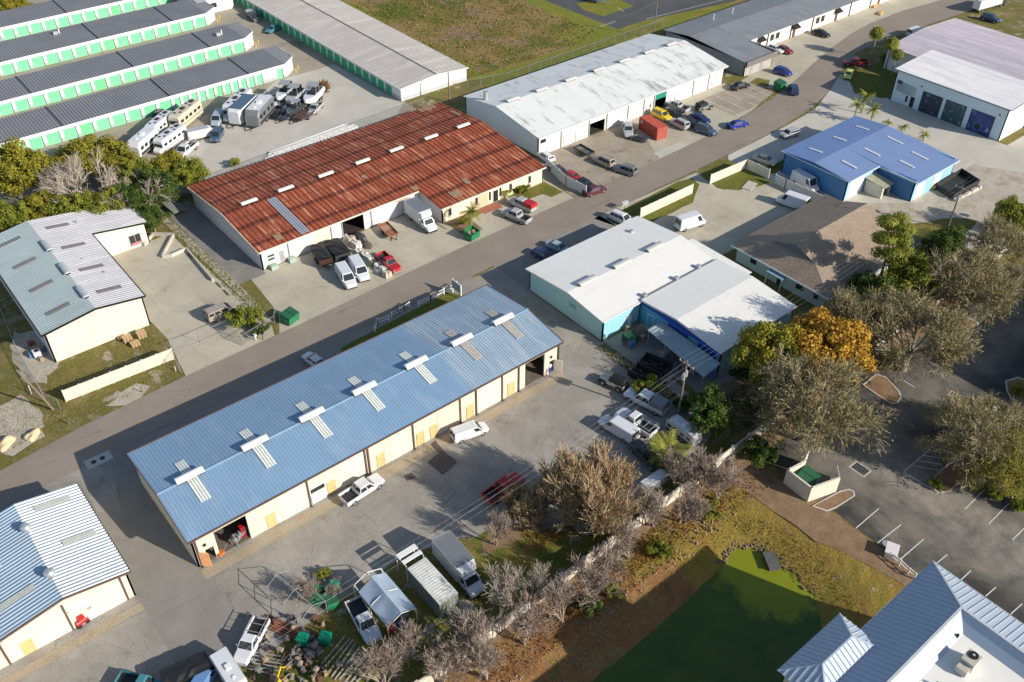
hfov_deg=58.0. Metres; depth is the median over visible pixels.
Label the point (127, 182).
bare tree
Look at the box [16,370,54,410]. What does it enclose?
utility pole
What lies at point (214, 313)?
minivan
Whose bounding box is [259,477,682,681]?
yard grass
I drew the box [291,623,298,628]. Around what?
cut log
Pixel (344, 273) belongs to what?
cargo van
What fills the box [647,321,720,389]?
shed canopy
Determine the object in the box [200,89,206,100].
roll up door
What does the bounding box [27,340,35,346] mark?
stored crate
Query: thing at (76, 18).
roll up door
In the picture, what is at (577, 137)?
door
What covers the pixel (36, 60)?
roll up door
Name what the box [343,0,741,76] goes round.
field
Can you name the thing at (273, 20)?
roll up door
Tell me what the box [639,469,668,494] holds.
cargo trailer
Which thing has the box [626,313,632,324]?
door
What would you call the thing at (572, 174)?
parked car
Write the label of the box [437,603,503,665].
bare tree
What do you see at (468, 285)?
apron
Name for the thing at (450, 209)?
window
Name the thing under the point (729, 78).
corner grass
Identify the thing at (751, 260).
window
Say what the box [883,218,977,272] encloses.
grass patch
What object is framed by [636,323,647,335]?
bare tree
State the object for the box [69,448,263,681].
alley
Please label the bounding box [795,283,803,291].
window
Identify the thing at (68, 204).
leafy tree
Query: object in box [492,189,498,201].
door
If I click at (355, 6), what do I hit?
grass track
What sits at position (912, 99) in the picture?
door
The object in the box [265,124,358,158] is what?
white pipes
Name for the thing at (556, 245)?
parked car
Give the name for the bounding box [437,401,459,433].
roll up door
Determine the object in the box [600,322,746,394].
yard
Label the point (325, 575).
leafy shrub
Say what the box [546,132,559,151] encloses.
roll up door
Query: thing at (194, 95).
roll up door
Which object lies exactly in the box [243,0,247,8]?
roll up door
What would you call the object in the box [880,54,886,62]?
leafy tree
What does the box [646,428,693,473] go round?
fan palm
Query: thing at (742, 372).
undergrowth
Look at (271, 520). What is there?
door
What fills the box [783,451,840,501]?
bin enclosure
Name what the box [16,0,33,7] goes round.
leafy tree
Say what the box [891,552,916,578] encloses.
boardwalk rail
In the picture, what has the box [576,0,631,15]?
island grass
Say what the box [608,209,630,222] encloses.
parked suv
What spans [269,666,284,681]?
excavator
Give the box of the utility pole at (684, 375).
[677,358,693,414]
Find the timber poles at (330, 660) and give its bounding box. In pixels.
[318,636,369,681]
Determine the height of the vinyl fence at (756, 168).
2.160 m
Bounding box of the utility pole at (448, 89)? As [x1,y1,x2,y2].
[448,72,449,102]
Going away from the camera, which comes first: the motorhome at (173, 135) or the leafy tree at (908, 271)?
the leafy tree at (908, 271)
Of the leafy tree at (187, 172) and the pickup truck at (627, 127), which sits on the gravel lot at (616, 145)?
the pickup truck at (627, 127)
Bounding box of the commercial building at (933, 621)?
[777,561,1023,681]
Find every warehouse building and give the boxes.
[176,0,233,11]
[187,102,545,270]
[463,34,728,154]
[883,18,1023,80]
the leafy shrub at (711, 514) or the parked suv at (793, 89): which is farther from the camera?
the parked suv at (793, 89)
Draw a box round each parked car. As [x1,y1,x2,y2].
[265,24,279,33]
[301,351,323,365]
[531,247,553,259]
[536,151,555,162]
[545,239,568,252]
[547,163,565,171]
[563,169,581,178]
[572,176,593,186]
[582,184,606,196]
[628,134,647,142]
[663,107,682,117]
[681,115,697,127]
[689,112,710,123]
[726,119,749,129]
[730,81,750,90]
[752,153,777,166]
[766,44,784,53]
[773,65,792,76]
[779,44,793,54]
[779,126,800,138]
[811,28,830,37]
[843,68,853,79]
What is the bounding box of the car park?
[765,265,1023,623]
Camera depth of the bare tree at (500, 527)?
103.87 m
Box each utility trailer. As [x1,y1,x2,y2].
[269,106,282,119]
[277,109,292,122]
[293,108,314,122]
[377,221,398,239]
[573,143,594,156]
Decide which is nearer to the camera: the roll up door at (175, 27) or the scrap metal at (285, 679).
the scrap metal at (285, 679)
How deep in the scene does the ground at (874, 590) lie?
107.87 m
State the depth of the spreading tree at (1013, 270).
142.78 m
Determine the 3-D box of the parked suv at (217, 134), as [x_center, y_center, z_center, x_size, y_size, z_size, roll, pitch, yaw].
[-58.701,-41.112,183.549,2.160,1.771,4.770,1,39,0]
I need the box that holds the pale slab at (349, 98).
[182,64,402,185]
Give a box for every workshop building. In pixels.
[0,206,150,362]
[0,483,135,668]
[126,284,563,567]
[525,216,796,372]
[781,116,959,201]
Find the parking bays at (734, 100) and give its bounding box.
[699,82,773,114]
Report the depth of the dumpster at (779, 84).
202.75 m
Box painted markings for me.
[600,0,1023,613]
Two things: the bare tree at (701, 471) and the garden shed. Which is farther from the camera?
the garden shed
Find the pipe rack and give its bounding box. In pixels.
[396,544,423,581]
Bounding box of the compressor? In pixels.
[75,613,89,628]
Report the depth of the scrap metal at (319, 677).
93.00 m
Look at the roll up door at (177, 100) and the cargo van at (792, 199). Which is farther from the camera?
the roll up door at (177, 100)
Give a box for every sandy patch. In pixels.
[0,394,44,438]
[0,428,44,455]
[10,331,58,383]
[106,383,149,405]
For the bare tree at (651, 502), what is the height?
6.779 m
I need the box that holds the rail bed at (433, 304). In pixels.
[340,292,459,352]
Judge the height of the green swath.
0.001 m
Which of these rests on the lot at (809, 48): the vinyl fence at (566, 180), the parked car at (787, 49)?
the parked car at (787, 49)
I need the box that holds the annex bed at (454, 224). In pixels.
[445,206,484,233]
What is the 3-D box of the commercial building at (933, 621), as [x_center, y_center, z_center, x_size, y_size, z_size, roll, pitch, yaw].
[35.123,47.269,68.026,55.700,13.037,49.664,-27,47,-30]
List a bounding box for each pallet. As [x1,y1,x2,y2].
[121,333,131,339]
[129,339,139,345]
[135,328,145,334]
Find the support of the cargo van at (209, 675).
on the alley at (188, 608)
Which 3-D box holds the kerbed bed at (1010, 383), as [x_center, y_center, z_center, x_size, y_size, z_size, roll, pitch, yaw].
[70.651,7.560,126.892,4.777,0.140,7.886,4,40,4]
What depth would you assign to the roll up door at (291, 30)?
225.19 m
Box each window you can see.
[85,604,92,610]
[128,232,142,246]
[309,482,324,494]
[448,208,451,215]
[569,302,575,309]
[749,257,757,265]
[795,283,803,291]
[812,292,818,299]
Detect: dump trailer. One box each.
[159,650,211,681]
[310,243,332,268]
[324,238,350,261]
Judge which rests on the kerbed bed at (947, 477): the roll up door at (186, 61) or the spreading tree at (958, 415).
the spreading tree at (958, 415)
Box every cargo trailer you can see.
[185,125,211,139]
[228,93,256,126]
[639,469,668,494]
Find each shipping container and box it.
[407,557,458,618]
[638,114,667,140]
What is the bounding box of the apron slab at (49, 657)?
[0,602,144,681]
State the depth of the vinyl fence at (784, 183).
168.25 m
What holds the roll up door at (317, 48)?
in the storage building at (398, 65)
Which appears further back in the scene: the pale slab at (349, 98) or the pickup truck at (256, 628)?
the pale slab at (349, 98)
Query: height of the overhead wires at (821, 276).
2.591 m
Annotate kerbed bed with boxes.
[812,489,854,511]
[862,374,901,403]
[914,308,978,338]
[930,417,1023,492]
[988,451,1023,501]
[1005,377,1023,409]
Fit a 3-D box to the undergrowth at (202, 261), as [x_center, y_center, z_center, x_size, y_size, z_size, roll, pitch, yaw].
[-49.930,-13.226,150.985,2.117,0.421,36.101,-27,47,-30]
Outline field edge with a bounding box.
[469,1,733,87]
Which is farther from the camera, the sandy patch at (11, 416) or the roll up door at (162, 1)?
the roll up door at (162, 1)
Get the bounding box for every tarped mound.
[352,232,367,240]
[361,240,372,248]
[361,257,373,267]
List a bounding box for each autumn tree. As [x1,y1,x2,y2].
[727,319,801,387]
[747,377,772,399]
[783,311,812,362]
[786,305,877,386]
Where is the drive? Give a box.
[155,295,253,375]
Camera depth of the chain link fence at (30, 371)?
127.41 m
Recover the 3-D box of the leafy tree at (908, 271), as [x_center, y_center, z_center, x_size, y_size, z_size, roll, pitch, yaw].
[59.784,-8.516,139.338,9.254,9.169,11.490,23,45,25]
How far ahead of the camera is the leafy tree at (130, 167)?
162.85 m
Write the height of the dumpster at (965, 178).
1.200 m
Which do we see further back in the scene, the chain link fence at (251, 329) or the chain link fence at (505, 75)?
the chain link fence at (505, 75)
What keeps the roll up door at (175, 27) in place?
in the storage building at (39, 49)
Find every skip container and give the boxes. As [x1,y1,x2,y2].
[628,361,662,384]
[639,352,672,376]
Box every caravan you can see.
[127,126,158,156]
[209,646,247,681]
[245,94,275,131]
[664,414,701,446]
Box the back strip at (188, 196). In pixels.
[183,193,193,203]
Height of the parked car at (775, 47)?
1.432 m
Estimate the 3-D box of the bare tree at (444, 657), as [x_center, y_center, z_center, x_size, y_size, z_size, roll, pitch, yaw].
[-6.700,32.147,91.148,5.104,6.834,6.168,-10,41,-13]
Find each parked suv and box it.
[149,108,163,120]
[210,126,224,142]
[592,154,615,167]
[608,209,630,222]
[612,163,637,176]
[651,106,671,121]
[668,117,690,129]
[693,121,717,136]
[787,84,798,95]
[980,12,1000,22]
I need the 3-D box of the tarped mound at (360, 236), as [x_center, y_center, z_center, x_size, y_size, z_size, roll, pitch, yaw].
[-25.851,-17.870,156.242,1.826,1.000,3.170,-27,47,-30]
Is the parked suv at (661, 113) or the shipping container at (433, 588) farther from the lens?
the parked suv at (661, 113)
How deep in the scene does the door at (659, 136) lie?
183.95 m
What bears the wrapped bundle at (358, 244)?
on the front lot at (306, 286)
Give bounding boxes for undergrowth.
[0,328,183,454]
[162,214,264,309]
[470,463,778,681]
[520,380,666,550]
[542,515,862,681]
[597,343,678,398]
[725,298,906,430]
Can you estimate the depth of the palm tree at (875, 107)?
188.28 m
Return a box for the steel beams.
[264,614,313,648]
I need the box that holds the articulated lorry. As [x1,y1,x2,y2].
[972,0,1006,12]
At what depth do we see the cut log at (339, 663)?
94.37 m
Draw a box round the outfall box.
[762,551,780,570]
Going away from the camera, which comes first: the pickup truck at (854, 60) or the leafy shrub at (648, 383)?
the leafy shrub at (648, 383)
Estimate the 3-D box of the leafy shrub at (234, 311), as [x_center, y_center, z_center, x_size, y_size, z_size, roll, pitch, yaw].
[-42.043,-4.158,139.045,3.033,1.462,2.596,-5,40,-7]
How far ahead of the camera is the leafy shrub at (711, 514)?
109.24 m
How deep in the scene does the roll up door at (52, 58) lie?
211.55 m
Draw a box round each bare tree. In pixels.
[33,144,130,208]
[34,162,70,194]
[96,166,173,207]
[290,574,320,605]
[324,576,343,597]
[339,635,408,681]
[381,617,450,668]
[418,629,470,681]
[437,601,483,646]
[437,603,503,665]
[456,621,508,681]
[481,557,525,611]
[483,506,512,545]
[500,478,554,529]
[501,590,563,645]
[518,558,561,607]
[530,437,649,539]
[538,573,579,625]
[569,549,626,611]
[582,538,636,581]
[613,513,643,562]
[633,482,672,532]
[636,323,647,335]
[656,444,703,488]
[672,481,711,525]
[681,435,727,488]
[695,454,745,499]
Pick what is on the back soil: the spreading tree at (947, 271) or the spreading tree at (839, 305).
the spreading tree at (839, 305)
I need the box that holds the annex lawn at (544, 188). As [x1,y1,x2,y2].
[509,182,561,198]
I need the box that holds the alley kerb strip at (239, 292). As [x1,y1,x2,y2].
[163,218,271,322]
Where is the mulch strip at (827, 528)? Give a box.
[730,459,913,585]
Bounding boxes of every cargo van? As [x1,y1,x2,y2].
[190,660,216,681]
[210,108,222,126]
[334,260,356,289]
[348,254,369,282]
[449,420,488,443]
[597,415,639,442]
[674,210,705,231]
[775,190,810,208]
[790,168,818,191]
[905,25,922,35]
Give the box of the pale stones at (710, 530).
[491,484,748,681]
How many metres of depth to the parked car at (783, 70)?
208.97 m
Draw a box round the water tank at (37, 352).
[31,348,42,358]
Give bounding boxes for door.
[0,102,14,115]
[1,63,15,75]
[2,28,15,39]
[15,98,30,111]
[16,25,29,36]
[16,59,30,71]
[19,638,37,655]
[28,135,45,149]
[30,22,43,33]
[31,55,45,67]
[31,94,46,106]
[32,612,72,646]
[44,19,56,29]
[46,52,59,63]
[46,131,61,144]
[47,90,62,102]
[58,16,70,26]
[60,48,74,60]
[63,85,77,98]
[63,126,78,140]
[71,13,83,23]
[75,45,88,56]
[78,81,92,94]
[79,122,95,135]
[84,10,96,20]
[89,41,102,53]
[92,582,127,614]
[94,78,107,90]
[96,117,111,130]
[97,7,109,17]
[103,38,115,49]
[109,74,122,86]
[110,4,121,15]
[112,112,126,125]
[117,35,129,46]
[123,1,134,12]
[123,70,136,82]
[128,108,142,121]
[130,32,142,43]
[135,0,146,9]
[138,66,151,78]
[144,28,155,40]
[144,104,156,116]
[148,0,158,6]
[152,62,165,74]
[157,25,168,36]
[159,99,172,110]
[161,0,170,3]
[166,59,178,71]
[170,22,181,33]
[174,97,181,108]
[180,55,192,67]
[182,20,193,30]
[183,95,188,101]
[191,92,197,98]
[194,52,205,63]
[195,16,206,27]
[199,553,211,565]
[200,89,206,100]
[207,48,218,60]
[208,87,215,98]
[216,85,223,96]
[220,45,231,56]
[224,82,231,93]
[233,42,244,53]
[233,80,238,91]
[241,78,247,87]
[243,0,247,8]
[249,76,255,86]
[257,73,263,84]
[259,9,264,18]
[265,12,270,22]
[265,512,276,528]
[271,16,275,23]
[277,68,283,78]
[278,249,285,262]
[279,484,309,519]
[282,22,287,32]
[289,26,294,36]
[295,30,300,40]
[301,33,306,44]
[307,37,313,48]
[314,41,319,51]
[314,227,331,243]
[321,45,326,56]
[326,479,336,495]
[327,49,333,60]
[334,53,339,63]
[338,452,365,488]
[341,57,346,68]
[348,61,354,72]
[355,65,361,77]
[363,70,368,81]
[370,74,376,86]
[372,202,396,225]
[376,452,385,467]
[378,79,383,90]
[385,83,391,95]
[389,426,412,460]
[416,430,424,446]
[430,423,437,438]
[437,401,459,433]
[440,599,448,617]
[449,594,457,611]
[466,403,473,418]
[477,378,500,412]
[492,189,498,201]
[507,381,513,395]
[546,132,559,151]
[554,359,562,372]
[563,135,567,145]
[575,130,579,141]
[590,115,604,123]
[607,106,627,128]
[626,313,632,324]
[628,100,642,119]
[646,103,650,113]
[646,313,654,327]
[655,91,666,99]
[657,128,661,139]
[661,126,666,138]
[679,81,692,99]
[693,75,707,94]
[711,78,714,87]
[775,278,783,286]
[779,27,789,41]
[846,175,864,198]
[851,0,861,14]
[908,96,915,107]
[913,181,925,199]
[917,91,942,117]
[931,173,941,188]
[940,100,966,126]
[965,109,995,136]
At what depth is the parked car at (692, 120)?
189.10 m
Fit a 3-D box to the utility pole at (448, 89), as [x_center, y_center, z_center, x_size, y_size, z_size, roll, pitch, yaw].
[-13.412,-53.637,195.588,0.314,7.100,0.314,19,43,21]
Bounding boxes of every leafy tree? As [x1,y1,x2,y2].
[0,0,21,10]
[0,136,51,199]
[0,197,37,232]
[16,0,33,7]
[17,188,60,219]
[42,151,78,184]
[45,191,91,215]
[51,134,129,178]
[82,185,124,214]
[98,146,145,181]
[110,182,153,210]
[112,157,155,185]
[134,203,171,231]
[138,166,180,206]
[149,148,187,174]
[164,155,210,193]
[687,381,739,437]
[846,269,875,291]
[852,272,912,307]
[874,250,940,306]
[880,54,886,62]
[918,224,967,262]
[965,252,991,275]
[991,194,1023,231]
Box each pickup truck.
[114,670,161,681]
[176,137,198,157]
[233,613,270,666]
[245,8,259,21]
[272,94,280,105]
[308,101,323,114]
[338,473,384,506]
[344,595,381,645]
[374,250,401,273]
[481,471,525,504]
[500,207,532,224]
[506,196,537,212]
[614,407,658,437]
[622,118,633,137]
[623,386,670,415]
[628,438,664,471]
[663,99,690,112]
[841,56,868,66]
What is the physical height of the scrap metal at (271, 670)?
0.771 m
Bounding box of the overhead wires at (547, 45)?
[438,7,643,80]
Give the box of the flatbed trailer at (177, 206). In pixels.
[157,197,186,213]
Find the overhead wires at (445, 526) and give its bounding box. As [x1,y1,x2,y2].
[242,366,692,650]
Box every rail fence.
[374,314,389,331]
[391,301,409,317]
[418,281,456,306]
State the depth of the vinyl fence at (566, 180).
169.99 m
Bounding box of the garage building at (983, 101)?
[890,50,1023,140]
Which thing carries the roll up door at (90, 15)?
in the storage building at (33, 18)
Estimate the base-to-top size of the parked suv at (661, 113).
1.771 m
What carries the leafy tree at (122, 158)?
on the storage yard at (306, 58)
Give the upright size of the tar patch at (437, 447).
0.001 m
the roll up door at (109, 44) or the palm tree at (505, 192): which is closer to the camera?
the palm tree at (505, 192)
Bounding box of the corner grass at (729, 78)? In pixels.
[722,72,748,84]
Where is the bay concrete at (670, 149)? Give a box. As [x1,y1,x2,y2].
[653,142,686,156]
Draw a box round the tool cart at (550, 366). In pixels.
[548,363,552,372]
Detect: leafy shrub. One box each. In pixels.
[222,308,236,317]
[223,304,264,328]
[229,157,239,166]
[250,321,270,336]
[313,566,331,580]
[457,217,467,224]
[516,184,530,192]
[575,591,603,618]
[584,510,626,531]
[604,581,624,599]
[630,373,663,392]
[645,537,674,559]
[671,393,690,412]
[695,499,722,520]
[738,434,779,468]
[927,476,944,489]
[981,479,1009,500]
[1008,489,1023,511]
[1010,382,1023,396]
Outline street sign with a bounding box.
[451,278,461,295]
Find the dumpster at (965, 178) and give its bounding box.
[931,168,979,199]
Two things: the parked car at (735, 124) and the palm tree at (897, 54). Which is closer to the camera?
the parked car at (735, 124)
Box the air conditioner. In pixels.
[954,648,982,677]
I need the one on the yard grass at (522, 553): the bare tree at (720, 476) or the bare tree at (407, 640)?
the bare tree at (407, 640)
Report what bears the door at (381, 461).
in the workshop building at (263, 460)
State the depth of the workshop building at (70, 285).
137.12 m
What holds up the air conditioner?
on the commercial building at (933, 621)
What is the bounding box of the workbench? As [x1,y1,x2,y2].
[230,526,248,546]
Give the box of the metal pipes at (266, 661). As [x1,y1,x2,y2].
[245,652,285,676]
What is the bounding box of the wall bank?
[434,269,995,681]
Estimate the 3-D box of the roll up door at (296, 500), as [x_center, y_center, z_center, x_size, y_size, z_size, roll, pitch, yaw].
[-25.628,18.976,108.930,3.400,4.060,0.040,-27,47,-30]
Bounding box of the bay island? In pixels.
[750,78,769,86]
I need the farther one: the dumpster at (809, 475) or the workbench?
the dumpster at (809, 475)
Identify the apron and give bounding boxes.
[45,466,120,511]
[123,278,478,452]
[201,372,566,579]
[494,216,614,291]
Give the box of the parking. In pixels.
[546,0,735,28]
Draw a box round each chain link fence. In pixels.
[0,308,60,408]
[183,98,423,191]
[224,309,276,344]
[467,20,663,87]
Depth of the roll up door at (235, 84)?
200.39 m
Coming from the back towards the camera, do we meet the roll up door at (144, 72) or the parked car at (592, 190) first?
the roll up door at (144, 72)
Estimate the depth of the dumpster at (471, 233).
155.91 m
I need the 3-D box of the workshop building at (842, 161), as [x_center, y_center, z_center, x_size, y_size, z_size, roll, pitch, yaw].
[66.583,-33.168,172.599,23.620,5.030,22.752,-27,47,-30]
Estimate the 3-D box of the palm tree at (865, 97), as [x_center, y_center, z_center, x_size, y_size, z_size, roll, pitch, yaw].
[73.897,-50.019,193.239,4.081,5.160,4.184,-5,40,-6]
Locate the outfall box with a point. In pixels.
(771, 561)
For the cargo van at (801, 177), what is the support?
on the lot at (967, 148)
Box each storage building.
[0,0,173,40]
[0,0,214,76]
[0,22,253,116]
[0,45,292,156]
[233,0,468,101]
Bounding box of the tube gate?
[172,322,224,350]
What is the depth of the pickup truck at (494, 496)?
111.81 m
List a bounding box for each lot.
[113,236,274,345]
[252,179,573,332]
[534,124,657,196]
[632,83,757,158]
[728,74,1023,251]
[741,0,938,90]
[868,164,1023,246]
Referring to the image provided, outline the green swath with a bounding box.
[524,0,640,42]
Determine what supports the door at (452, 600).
in the shipping container at (433, 588)
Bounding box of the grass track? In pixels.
[340,0,478,75]
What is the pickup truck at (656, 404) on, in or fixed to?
on the yard at (390, 519)
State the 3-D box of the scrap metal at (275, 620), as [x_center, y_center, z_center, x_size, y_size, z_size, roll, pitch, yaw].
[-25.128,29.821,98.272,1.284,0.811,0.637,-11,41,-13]
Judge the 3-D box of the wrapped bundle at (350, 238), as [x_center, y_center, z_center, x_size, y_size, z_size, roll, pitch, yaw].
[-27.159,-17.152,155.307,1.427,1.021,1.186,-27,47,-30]
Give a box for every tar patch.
[405,473,415,480]
[428,453,456,473]
[431,440,445,454]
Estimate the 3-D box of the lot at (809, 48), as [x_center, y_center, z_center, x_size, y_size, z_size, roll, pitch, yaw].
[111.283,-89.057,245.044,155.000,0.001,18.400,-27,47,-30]
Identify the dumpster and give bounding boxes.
[279,306,299,325]
[309,584,328,607]
[323,591,338,610]
[463,225,479,240]
[622,329,638,342]
[773,78,786,90]
[797,465,820,485]
[931,168,979,199]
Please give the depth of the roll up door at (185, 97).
194.51 m
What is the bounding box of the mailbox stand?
[621,200,628,209]
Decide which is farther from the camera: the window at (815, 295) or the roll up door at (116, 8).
the roll up door at (116, 8)
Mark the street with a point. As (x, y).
(118, 428)
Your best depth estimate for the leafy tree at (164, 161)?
165.10 m
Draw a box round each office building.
[664,0,888,76]
[731,194,921,308]
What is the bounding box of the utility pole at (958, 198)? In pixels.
[947,185,967,227]
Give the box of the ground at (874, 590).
[0,0,1023,681]
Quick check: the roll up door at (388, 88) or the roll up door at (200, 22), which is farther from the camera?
the roll up door at (200, 22)
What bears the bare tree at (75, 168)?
on the ground at (874, 590)
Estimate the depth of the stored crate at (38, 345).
132.65 m
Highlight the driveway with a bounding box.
[594,172,796,254]
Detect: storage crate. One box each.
[386,622,396,633]
[396,618,406,629]
[399,610,408,618]
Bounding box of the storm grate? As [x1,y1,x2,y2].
[849,461,870,476]
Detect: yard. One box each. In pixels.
[0,0,415,206]
[0,267,711,681]
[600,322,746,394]
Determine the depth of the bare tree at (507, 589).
97.29 m
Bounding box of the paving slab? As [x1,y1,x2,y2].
[742,181,756,190]
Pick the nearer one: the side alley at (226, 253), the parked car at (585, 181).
the side alley at (226, 253)
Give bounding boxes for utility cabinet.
[884,541,899,560]
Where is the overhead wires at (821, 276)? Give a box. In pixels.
[688,187,961,364]
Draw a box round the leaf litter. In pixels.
[482,522,523,552]
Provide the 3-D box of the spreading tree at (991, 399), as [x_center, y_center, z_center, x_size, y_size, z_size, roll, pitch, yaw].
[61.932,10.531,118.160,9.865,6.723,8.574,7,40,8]
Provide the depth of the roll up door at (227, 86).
199.51 m
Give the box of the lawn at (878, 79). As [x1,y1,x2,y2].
[849,61,896,97]
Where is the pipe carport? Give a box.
[266,569,327,629]
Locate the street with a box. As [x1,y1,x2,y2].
[0,0,973,507]
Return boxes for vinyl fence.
[61,348,174,401]
[545,157,586,192]
[640,183,693,216]
[709,159,770,183]
[774,174,822,200]
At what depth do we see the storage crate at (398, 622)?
98.03 m
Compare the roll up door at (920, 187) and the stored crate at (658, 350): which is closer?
the stored crate at (658, 350)
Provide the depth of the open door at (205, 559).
103.33 m
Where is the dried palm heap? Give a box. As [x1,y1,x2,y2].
[317,79,331,92]
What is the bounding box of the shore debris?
[714,539,817,604]
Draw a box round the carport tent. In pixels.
[353,568,417,639]
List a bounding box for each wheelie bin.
[295,631,309,647]
[317,630,331,647]
[327,579,339,594]
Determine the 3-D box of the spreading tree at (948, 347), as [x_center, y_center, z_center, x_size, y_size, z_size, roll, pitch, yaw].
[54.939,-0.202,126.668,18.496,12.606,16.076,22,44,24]
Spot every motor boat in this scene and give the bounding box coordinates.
[276,80,292,103]
[285,83,305,109]
[286,98,305,118]
[303,81,324,109]
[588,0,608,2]
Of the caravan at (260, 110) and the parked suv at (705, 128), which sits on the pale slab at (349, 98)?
the caravan at (260, 110)
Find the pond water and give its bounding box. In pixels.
[593,548,820,681]
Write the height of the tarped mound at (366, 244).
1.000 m
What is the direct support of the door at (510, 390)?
in the workshop building at (263, 460)
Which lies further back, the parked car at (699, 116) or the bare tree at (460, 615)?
the parked car at (699, 116)
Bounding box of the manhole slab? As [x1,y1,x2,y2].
[84,450,112,469]
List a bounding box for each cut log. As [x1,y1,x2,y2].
[276,646,283,651]
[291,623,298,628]
[297,660,302,666]
[307,650,314,656]
[311,640,318,648]
[312,665,319,672]
[336,661,343,666]
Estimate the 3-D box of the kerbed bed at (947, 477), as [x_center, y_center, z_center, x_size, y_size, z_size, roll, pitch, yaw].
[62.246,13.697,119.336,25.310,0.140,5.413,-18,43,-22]
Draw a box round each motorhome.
[144,110,172,133]
[153,123,186,153]
[168,98,202,126]
[222,88,252,121]
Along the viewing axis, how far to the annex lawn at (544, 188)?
168.80 m
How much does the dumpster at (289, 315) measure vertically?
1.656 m
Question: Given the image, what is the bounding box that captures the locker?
[238,523,246,537]
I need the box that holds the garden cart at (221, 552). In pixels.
[217,544,226,556]
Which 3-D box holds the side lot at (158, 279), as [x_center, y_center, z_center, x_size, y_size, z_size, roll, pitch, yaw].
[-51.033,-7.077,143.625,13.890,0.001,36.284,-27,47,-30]
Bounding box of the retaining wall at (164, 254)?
[143,232,213,281]
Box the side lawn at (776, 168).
[764,160,782,173]
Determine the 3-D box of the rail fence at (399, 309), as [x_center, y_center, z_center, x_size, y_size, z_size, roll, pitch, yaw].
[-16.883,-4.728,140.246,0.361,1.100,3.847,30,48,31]
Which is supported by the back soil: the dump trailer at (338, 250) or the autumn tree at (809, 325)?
the autumn tree at (809, 325)
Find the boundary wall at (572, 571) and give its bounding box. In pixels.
[414,245,1006,681]
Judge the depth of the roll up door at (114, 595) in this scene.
98.88 m
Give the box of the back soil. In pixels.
[692,248,973,435]
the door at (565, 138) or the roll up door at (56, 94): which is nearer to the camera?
the door at (565, 138)
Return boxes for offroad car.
[598,372,628,392]
[694,100,712,112]
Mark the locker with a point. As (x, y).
(241, 528)
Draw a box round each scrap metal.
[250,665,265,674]
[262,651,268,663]
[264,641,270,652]
[265,667,278,674]
[270,616,281,624]
[281,673,289,681]
[308,613,320,622]
[308,673,316,681]
[316,671,323,681]
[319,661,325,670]
[322,670,329,675]
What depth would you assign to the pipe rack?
102.24 m
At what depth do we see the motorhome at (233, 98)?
189.97 m
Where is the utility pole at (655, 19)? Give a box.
[653,1,657,33]
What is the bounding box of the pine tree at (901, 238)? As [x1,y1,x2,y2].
[870,211,916,277]
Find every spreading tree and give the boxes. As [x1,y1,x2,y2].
[742,376,818,426]
[744,339,897,464]
[823,282,902,346]
[851,280,993,384]
[854,338,898,378]
[913,386,1023,492]
[915,279,962,310]
[918,239,1023,332]
[953,428,1023,497]
[963,389,1023,440]
[964,209,1023,267]
[987,260,1023,296]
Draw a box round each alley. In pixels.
[0,482,69,511]
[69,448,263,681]
[160,200,265,283]
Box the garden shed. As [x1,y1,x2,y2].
[863,172,894,198]
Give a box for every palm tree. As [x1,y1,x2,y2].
[459,202,481,225]
[500,190,511,197]
[848,97,866,115]
[857,88,875,112]
[864,102,882,119]
[869,25,884,57]
[881,119,893,125]
[883,36,899,68]
[891,48,903,75]
[897,124,909,132]
[919,130,931,140]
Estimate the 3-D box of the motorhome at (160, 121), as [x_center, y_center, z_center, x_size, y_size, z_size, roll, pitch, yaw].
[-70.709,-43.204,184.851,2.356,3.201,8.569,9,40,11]
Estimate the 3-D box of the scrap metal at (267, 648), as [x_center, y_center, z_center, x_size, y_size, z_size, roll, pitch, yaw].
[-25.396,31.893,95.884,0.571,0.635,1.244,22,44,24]
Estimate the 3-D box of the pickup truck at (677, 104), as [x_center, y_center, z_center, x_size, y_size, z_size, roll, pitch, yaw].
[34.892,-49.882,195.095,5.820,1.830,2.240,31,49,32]
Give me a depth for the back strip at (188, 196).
166.46 m
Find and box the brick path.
[478,202,501,213]
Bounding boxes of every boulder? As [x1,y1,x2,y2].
[0,435,15,451]
[24,428,40,441]
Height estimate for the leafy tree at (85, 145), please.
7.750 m
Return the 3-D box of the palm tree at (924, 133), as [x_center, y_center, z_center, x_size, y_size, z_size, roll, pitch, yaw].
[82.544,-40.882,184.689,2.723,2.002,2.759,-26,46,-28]
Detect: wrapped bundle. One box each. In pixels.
[346,235,355,243]
[352,240,361,248]
[360,251,367,256]
[374,261,381,267]
[374,266,379,273]
[379,265,387,272]
[382,270,391,278]
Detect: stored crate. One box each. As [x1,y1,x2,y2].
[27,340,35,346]
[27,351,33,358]
[33,343,42,351]
[624,324,631,331]
[627,338,635,348]
[639,334,645,342]
[655,347,661,355]
[659,348,669,358]
[669,353,676,358]
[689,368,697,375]
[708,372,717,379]
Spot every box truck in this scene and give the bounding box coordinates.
[403,196,437,233]
[431,530,484,599]

